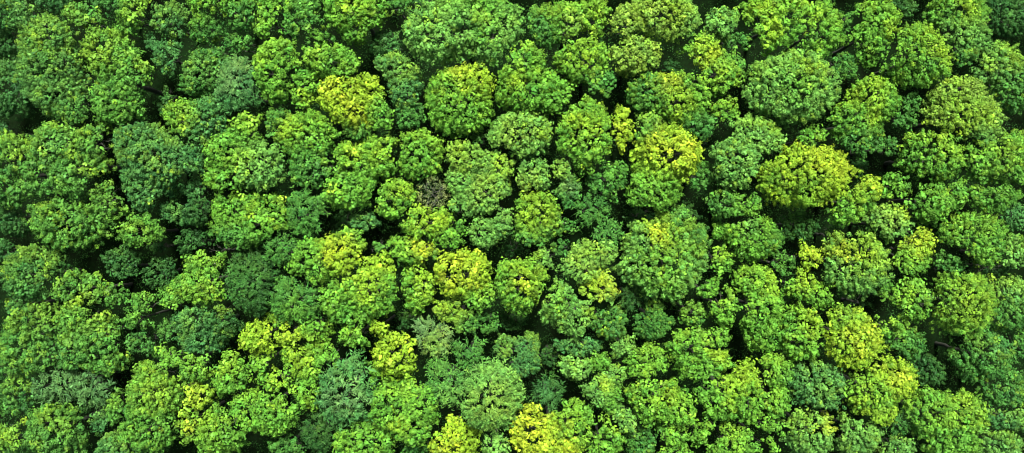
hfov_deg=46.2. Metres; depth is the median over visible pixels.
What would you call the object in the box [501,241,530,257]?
broadleaf tree
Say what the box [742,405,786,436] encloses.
broadleaf tree
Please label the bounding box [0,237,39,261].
broadleaf tree
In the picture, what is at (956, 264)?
broadleaf tree
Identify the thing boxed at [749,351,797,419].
broadleaf tree
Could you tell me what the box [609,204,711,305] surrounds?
broadleaf tree
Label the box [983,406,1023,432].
broadleaf tree
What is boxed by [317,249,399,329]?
broadleaf tree
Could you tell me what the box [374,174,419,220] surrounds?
broadleaf tree
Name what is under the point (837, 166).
broadleaf tree
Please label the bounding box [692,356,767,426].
broadleaf tree
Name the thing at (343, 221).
broadleaf tree
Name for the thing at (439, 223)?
broadleaf tree
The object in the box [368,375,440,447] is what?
broadleaf tree
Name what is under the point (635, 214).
feathery tree
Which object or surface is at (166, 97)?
broadleaf tree
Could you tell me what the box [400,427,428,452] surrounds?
broadleaf tree
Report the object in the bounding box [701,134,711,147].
broadleaf tree
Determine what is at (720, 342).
broadleaf tree
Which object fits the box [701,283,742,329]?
broadleaf tree
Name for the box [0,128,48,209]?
broadleaf tree
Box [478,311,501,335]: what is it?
broadleaf tree
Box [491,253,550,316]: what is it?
broadleaf tree
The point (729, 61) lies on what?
broadleaf tree
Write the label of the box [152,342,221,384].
broadleaf tree
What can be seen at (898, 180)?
broadleaf tree
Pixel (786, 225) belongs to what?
broadleaf tree
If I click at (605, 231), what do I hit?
feathery tree
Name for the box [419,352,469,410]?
broadleaf tree
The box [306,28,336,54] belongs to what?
broadleaf tree
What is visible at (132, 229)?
broadleaf tree
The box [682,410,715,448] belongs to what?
broadleaf tree
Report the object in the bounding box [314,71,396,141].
broadleaf tree
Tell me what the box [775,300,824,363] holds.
broadleaf tree
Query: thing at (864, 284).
broadleaf tree
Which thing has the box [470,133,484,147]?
broadleaf tree
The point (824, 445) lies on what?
broadleaf tree
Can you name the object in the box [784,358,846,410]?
broadleaf tree
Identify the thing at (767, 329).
broadleaf tree
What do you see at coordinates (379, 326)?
broadleaf tree
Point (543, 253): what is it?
broadleaf tree
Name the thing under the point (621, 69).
broadleaf tree
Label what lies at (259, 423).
broadleaf tree
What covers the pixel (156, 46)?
broadleaf tree
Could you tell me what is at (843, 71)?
broadleaf tree
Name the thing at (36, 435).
broadleaf tree
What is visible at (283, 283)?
broadleaf tree
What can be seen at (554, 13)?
broadleaf tree
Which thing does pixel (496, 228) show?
broadleaf tree
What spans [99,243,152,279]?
broadleaf tree
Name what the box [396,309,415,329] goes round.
broadleaf tree
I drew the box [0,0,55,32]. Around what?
broadleaf tree
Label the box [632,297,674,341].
broadleaf tree
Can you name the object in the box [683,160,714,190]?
broadleaf tree
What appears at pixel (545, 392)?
feathery tree
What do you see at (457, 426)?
broadleaf tree
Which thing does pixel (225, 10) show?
broadleaf tree
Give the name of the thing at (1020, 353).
broadleaf tree
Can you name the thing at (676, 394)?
broadleaf tree
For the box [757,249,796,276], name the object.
broadleaf tree
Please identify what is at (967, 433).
broadleaf tree
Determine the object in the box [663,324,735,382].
broadleaf tree
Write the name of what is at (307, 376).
broadleaf tree
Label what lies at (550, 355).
broadleaf tree
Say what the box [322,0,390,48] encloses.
broadleaf tree
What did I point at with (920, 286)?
broadleaf tree
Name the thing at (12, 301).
broadleaf tree
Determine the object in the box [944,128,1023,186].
broadleaf tree
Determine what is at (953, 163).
broadleaf tree
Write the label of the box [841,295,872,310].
broadleaf tree
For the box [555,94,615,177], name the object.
broadleaf tree
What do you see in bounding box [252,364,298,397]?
broadleaf tree
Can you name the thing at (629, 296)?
feathery tree
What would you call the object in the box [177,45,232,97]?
broadleaf tree
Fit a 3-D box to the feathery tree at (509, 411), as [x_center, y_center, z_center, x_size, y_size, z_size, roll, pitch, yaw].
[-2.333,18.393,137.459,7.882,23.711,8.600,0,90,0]
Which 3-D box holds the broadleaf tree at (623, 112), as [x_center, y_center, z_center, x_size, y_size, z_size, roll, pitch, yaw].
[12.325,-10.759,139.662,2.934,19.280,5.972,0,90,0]
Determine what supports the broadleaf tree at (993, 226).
on the ground
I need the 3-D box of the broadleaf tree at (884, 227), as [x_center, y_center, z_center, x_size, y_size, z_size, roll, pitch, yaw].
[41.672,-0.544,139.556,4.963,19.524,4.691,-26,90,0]
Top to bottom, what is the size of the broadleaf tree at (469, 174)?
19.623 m
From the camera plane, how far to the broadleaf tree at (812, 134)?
132.64 m
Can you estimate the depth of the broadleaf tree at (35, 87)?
130.19 m
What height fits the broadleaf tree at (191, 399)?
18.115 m
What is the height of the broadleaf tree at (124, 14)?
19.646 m
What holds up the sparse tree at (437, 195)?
on the ground
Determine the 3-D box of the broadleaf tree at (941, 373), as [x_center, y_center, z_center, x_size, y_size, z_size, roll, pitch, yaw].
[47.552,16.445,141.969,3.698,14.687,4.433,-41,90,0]
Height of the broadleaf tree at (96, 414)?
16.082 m
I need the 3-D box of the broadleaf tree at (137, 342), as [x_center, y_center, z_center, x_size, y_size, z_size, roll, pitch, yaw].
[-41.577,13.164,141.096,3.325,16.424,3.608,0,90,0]
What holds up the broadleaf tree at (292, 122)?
on the ground
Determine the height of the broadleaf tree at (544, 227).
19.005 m
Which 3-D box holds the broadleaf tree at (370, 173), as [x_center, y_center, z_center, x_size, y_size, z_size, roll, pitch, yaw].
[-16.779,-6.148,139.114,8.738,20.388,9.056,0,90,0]
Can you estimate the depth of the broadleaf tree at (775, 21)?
130.89 m
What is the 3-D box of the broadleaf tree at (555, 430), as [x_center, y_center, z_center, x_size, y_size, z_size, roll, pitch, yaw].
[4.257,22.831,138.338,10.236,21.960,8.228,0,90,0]
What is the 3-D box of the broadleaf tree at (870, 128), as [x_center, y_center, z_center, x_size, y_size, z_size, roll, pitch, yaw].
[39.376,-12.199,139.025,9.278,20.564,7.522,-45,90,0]
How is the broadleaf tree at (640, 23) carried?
on the ground
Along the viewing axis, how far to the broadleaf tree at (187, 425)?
132.90 m
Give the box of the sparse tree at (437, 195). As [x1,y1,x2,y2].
[415,175,450,208]
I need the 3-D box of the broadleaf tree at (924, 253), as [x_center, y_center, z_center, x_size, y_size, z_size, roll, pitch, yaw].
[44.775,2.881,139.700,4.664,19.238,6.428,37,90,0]
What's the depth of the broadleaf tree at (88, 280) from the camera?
132.62 m
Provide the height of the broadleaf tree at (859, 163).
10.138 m
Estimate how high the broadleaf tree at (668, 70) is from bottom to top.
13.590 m
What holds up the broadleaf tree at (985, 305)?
on the ground
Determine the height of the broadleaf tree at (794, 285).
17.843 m
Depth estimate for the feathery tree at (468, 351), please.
131.43 m
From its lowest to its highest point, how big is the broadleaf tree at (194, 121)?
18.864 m
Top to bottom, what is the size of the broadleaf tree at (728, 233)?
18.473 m
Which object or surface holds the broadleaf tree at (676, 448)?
on the ground
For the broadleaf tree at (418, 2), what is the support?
on the ground
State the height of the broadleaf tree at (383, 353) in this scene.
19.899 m
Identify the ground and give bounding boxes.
[0,0,1023,452]
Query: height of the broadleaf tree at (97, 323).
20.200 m
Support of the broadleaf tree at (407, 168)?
on the ground
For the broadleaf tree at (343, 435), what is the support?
on the ground
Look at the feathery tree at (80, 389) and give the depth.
133.01 m
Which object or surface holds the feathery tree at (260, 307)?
on the ground
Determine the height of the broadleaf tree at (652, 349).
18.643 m
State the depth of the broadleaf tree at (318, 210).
131.63 m
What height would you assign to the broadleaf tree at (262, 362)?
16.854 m
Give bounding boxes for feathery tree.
[29,364,120,413]
[213,53,269,116]
[221,246,284,321]
[262,229,305,270]
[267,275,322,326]
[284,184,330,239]
[296,409,336,452]
[312,348,378,430]
[411,314,455,360]
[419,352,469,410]
[447,335,488,375]
[455,356,526,432]
[526,367,567,411]
[572,190,611,231]
[591,213,625,248]
[616,280,645,313]
[622,206,654,223]
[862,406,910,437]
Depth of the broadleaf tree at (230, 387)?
132.17 m
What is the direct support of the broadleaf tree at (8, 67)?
on the ground
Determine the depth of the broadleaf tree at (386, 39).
136.14 m
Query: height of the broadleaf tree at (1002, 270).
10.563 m
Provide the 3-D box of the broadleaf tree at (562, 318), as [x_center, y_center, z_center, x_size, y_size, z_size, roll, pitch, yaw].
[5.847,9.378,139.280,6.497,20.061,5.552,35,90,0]
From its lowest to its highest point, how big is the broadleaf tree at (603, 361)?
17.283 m
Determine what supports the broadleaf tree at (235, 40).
on the ground
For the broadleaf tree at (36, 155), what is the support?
on the ground
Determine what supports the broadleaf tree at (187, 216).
on the ground
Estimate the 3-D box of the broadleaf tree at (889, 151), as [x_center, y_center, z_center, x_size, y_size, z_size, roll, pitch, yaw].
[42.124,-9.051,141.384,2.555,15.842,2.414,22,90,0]
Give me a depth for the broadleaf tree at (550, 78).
131.14 m
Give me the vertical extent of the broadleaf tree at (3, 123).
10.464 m
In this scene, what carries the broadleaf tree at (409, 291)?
on the ground
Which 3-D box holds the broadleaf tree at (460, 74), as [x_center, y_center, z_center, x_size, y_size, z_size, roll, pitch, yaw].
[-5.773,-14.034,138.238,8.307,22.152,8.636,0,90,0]
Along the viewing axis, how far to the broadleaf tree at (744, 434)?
131.99 m
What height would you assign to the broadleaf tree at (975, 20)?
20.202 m
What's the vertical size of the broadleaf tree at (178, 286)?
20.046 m
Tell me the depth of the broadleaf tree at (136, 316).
132.80 m
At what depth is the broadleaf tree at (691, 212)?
139.29 m
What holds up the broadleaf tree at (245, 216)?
on the ground
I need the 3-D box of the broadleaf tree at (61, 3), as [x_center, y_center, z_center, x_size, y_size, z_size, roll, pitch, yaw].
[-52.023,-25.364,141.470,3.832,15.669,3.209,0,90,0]
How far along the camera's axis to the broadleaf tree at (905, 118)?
134.05 m
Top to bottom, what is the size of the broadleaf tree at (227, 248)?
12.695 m
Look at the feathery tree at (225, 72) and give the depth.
131.43 m
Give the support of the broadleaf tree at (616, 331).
on the ground
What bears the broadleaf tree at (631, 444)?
on the ground
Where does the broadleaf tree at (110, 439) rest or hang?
on the ground
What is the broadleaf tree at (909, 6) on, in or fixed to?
on the ground
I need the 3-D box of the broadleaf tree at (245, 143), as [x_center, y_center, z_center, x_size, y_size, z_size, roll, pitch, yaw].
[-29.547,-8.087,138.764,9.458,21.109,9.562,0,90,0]
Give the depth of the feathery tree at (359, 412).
130.46 m
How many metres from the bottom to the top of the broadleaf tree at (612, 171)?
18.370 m
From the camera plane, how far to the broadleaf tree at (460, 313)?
132.38 m
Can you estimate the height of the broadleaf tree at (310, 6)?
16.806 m
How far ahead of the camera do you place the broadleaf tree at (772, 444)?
132.73 m
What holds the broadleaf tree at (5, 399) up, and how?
on the ground
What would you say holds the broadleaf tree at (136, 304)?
on the ground
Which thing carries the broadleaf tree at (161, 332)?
on the ground
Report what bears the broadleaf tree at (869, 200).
on the ground
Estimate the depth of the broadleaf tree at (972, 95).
130.59 m
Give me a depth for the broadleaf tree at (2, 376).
135.26 m
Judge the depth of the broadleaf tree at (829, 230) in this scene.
140.28 m
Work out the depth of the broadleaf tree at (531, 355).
133.63 m
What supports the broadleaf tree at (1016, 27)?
on the ground
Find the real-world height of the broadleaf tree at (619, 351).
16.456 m
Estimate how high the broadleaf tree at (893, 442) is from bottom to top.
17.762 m
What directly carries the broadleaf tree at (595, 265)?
on the ground
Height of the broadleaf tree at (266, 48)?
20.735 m
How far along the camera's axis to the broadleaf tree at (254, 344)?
132.23 m
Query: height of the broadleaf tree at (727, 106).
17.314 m
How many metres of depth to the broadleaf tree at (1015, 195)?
132.06 m
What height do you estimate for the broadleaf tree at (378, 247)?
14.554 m
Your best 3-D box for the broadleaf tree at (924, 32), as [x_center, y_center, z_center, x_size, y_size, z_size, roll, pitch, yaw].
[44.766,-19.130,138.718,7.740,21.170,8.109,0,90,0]
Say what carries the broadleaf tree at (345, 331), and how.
on the ground
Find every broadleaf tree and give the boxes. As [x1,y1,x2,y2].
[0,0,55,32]
[0,26,50,60]
[0,57,48,121]
[0,121,33,147]
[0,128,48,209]
[0,205,54,238]
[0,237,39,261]
[0,242,81,300]
[0,299,82,378]
[0,357,46,380]
[0,373,62,416]
[0,415,63,452]
[4,295,63,315]
[11,10,110,124]
[18,116,120,201]
[20,179,135,252]
[22,401,105,452]
[35,0,75,16]
[47,295,133,378]
[50,268,132,310]
[60,0,130,39]
[78,23,163,127]
[87,401,138,435]
[88,0,130,16]
[94,424,159,452]
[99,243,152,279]
[103,387,158,425]
[109,121,207,212]
[112,0,178,38]
[113,212,178,247]
[116,308,173,329]
[118,359,193,452]
[124,291,159,313]
[124,328,176,357]
[140,254,182,289]
[141,30,198,81]
[142,241,182,254]
[147,0,196,40]
[152,85,190,113]
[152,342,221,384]
[153,317,196,343]
[155,249,228,309]
[157,176,215,227]
[160,93,229,143]
[170,303,244,353]
[173,226,215,254]
[174,400,225,446]
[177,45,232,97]
[181,377,231,410]
[185,0,261,32]
[187,10,235,47]
[193,399,250,452]
[201,110,287,195]
[205,190,291,250]
[208,241,238,251]
[210,348,260,397]
[221,32,256,54]
[227,386,304,437]
[238,313,291,357]
[247,350,279,372]
[251,37,304,105]
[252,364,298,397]
[253,0,294,40]
[264,107,341,189]
[267,424,309,452]
[273,318,336,348]
[278,0,326,40]
[279,338,340,412]
[283,224,367,286]
[286,40,362,111]
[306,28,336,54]
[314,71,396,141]
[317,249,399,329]
[321,131,399,211]
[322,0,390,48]
[331,209,351,235]
[332,415,397,452]
[337,323,372,350]
[349,211,381,230]
[364,358,385,384]
[368,28,400,56]
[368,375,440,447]
[369,314,394,338]
[369,330,417,381]
[372,241,389,252]
[373,49,426,130]
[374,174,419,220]
[386,233,441,266]
[388,0,411,23]
[395,127,447,181]
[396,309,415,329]
[398,203,469,249]
[400,262,436,315]
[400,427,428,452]
[401,0,527,67]
[412,0,432,17]
[423,60,496,138]
[427,413,483,452]
[432,245,496,314]
[432,295,481,334]
[443,137,516,218]
[466,206,515,250]
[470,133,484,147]
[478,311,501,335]
[481,419,511,452]
[485,109,553,160]
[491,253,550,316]
[492,330,541,377]
[494,39,576,117]
[500,310,528,330]
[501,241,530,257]
[504,397,597,452]
[511,189,579,247]
[515,156,551,191]
[525,0,612,49]
[533,238,569,269]
[535,275,595,336]
[540,344,557,366]
[550,158,581,209]
[551,336,603,357]
[552,34,616,98]
[554,237,620,305]
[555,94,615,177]
[556,349,611,382]
[578,363,636,432]
[579,160,630,203]
[586,412,626,452]
[587,304,630,342]
[606,0,702,44]
[608,33,661,78]
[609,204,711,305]
[609,333,636,358]
[610,104,635,155]
[622,376,698,431]
[623,110,704,212]
[623,341,671,380]
[624,69,718,141]
[624,422,657,452]
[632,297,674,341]
[654,420,690,446]
[657,431,693,452]
[660,55,683,74]
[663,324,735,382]
[673,30,748,97]
[674,299,704,327]
[679,200,702,219]
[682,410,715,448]
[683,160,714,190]
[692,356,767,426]
[694,274,722,298]
[699,324,732,350]
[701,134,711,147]
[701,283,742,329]
[702,189,761,222]
[702,244,735,278]
[703,5,753,52]
[705,95,739,121]
[706,418,756,452]
[708,111,787,191]
[709,214,784,264]
[729,261,787,353]
[737,421,780,452]
[739,0,810,59]
[739,47,841,130]
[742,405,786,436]
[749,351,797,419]
[755,139,863,210]
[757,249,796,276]
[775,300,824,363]
[776,209,820,240]
[777,266,834,310]
[779,407,838,452]
[780,238,824,272]
[782,122,828,147]
[784,0,847,58]
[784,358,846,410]
[809,51,857,82]
[811,302,888,372]
[814,223,842,237]
[815,229,894,301]
[817,11,854,40]
[819,409,886,452]
[823,174,883,231]
[824,72,902,161]
[832,0,903,68]
[836,353,919,426]
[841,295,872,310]
[847,155,869,176]
[850,134,899,156]
[850,201,916,244]
[857,424,916,452]
[858,171,912,198]
[864,226,942,276]
[867,274,935,325]
[874,19,955,89]
[874,312,928,362]
[875,89,921,132]
[878,0,918,23]
[883,128,966,183]
[886,178,971,225]
[895,351,946,385]
[895,384,990,452]
[909,248,968,271]
[909,270,998,342]
[912,74,1007,145]
[913,0,992,67]
[923,210,1014,268]
[934,327,1019,385]
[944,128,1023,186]
[950,421,1023,452]
[954,183,1023,215]
[957,39,1023,115]
[959,273,1023,333]
[959,368,1023,409]
[960,233,1023,269]
[965,261,1009,274]
[975,202,1023,232]
[983,0,1023,42]
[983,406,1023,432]
[984,330,1023,358]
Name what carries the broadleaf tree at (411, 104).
on the ground
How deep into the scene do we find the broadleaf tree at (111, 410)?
133.02 m
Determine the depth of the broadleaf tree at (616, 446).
131.69 m
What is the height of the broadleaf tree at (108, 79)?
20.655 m
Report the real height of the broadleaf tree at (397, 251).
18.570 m
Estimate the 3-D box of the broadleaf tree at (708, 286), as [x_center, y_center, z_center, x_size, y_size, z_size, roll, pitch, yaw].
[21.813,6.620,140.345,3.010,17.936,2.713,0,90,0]
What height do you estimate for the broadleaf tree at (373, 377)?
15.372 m
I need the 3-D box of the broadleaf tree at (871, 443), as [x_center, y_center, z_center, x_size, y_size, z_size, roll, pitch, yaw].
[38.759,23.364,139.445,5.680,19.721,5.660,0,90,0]
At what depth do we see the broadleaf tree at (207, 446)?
131.47 m
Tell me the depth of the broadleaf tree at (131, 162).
131.06 m
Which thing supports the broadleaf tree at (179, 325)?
on the ground
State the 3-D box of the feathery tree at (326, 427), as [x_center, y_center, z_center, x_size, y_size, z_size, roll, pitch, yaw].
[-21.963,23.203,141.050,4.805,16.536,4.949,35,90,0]
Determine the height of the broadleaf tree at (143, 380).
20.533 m
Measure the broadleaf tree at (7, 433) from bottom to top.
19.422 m
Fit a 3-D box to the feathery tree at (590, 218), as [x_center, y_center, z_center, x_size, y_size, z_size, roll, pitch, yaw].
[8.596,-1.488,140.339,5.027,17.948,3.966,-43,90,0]
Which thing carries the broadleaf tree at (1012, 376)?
on the ground
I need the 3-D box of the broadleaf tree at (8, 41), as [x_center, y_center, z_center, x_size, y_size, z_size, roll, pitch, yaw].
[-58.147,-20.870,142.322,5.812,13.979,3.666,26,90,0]
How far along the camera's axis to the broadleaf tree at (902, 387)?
130.31 m
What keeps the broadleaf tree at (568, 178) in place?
on the ground
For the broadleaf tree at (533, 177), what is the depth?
132.37 m
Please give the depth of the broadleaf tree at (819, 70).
129.66 m
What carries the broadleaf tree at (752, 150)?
on the ground
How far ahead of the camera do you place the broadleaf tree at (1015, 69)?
133.26 m
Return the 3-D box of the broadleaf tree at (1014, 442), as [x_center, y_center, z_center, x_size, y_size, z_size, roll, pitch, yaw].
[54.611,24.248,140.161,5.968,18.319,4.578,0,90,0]
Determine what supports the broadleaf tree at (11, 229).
on the ground
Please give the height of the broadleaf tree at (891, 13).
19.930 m
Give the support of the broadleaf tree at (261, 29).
on the ground
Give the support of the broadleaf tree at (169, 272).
on the ground
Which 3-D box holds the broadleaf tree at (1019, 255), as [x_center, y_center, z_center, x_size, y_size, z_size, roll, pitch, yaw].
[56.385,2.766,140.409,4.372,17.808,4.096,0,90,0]
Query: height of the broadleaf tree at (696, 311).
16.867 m
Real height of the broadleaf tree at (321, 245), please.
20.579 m
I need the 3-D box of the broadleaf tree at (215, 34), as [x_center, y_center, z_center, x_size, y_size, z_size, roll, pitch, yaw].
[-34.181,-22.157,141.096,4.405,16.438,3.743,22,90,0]
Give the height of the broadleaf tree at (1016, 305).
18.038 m
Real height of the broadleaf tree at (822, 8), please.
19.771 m
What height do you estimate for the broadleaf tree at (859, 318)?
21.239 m
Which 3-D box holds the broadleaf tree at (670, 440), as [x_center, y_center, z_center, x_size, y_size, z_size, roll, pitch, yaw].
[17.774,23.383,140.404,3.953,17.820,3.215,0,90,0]
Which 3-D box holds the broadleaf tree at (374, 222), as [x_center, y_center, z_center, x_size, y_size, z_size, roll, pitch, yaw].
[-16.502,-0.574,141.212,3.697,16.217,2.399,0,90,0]
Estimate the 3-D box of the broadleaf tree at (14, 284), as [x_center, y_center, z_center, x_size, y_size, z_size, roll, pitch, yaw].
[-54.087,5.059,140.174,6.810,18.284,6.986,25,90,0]
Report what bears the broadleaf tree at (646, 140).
on the ground
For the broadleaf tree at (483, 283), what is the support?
on the ground
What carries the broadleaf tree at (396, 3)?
on the ground
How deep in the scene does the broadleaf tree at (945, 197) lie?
131.09 m
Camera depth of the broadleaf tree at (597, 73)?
132.46 m
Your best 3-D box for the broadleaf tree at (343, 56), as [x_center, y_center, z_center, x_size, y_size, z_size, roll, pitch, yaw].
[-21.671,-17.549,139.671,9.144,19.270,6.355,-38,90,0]
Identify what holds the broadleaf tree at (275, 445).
on the ground
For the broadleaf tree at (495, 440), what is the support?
on the ground
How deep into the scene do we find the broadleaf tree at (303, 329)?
132.00 m
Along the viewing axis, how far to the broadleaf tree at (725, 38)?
133.12 m
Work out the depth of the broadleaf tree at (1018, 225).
134.46 m
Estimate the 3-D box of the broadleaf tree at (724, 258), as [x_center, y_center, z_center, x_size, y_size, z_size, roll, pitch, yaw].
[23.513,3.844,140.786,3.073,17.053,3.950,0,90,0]
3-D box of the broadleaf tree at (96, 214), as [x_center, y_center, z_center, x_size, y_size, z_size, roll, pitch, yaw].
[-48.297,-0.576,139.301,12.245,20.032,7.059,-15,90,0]
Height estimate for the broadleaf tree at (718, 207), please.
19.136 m
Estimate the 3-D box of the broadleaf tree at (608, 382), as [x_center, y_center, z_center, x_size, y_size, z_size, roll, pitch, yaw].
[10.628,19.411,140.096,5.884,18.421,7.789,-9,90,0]
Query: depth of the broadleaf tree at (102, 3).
135.00 m
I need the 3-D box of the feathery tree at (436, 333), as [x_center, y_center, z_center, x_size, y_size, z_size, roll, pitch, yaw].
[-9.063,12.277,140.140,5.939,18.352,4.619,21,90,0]
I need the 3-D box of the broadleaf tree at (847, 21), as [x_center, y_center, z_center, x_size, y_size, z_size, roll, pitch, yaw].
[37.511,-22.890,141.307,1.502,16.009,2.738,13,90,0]
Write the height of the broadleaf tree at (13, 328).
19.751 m
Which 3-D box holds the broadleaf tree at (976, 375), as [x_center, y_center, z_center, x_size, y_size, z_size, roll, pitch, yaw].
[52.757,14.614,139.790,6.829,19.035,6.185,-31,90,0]
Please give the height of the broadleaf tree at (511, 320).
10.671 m
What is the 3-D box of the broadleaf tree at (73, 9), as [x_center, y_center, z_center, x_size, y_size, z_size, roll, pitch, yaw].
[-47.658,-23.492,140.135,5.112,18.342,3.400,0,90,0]
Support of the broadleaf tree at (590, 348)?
on the ground
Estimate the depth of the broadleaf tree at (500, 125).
131.07 m
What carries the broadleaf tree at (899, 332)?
on the ground
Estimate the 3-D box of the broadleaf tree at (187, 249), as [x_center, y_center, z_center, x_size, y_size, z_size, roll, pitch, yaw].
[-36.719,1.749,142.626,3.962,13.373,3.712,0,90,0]
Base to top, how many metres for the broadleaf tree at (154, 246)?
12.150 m
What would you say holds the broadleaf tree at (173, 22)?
on the ground
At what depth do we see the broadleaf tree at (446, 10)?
129.77 m
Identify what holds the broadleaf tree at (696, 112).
on the ground
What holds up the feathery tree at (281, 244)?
on the ground
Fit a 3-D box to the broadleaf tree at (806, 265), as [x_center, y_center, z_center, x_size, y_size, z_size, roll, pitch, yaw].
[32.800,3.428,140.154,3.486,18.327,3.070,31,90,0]

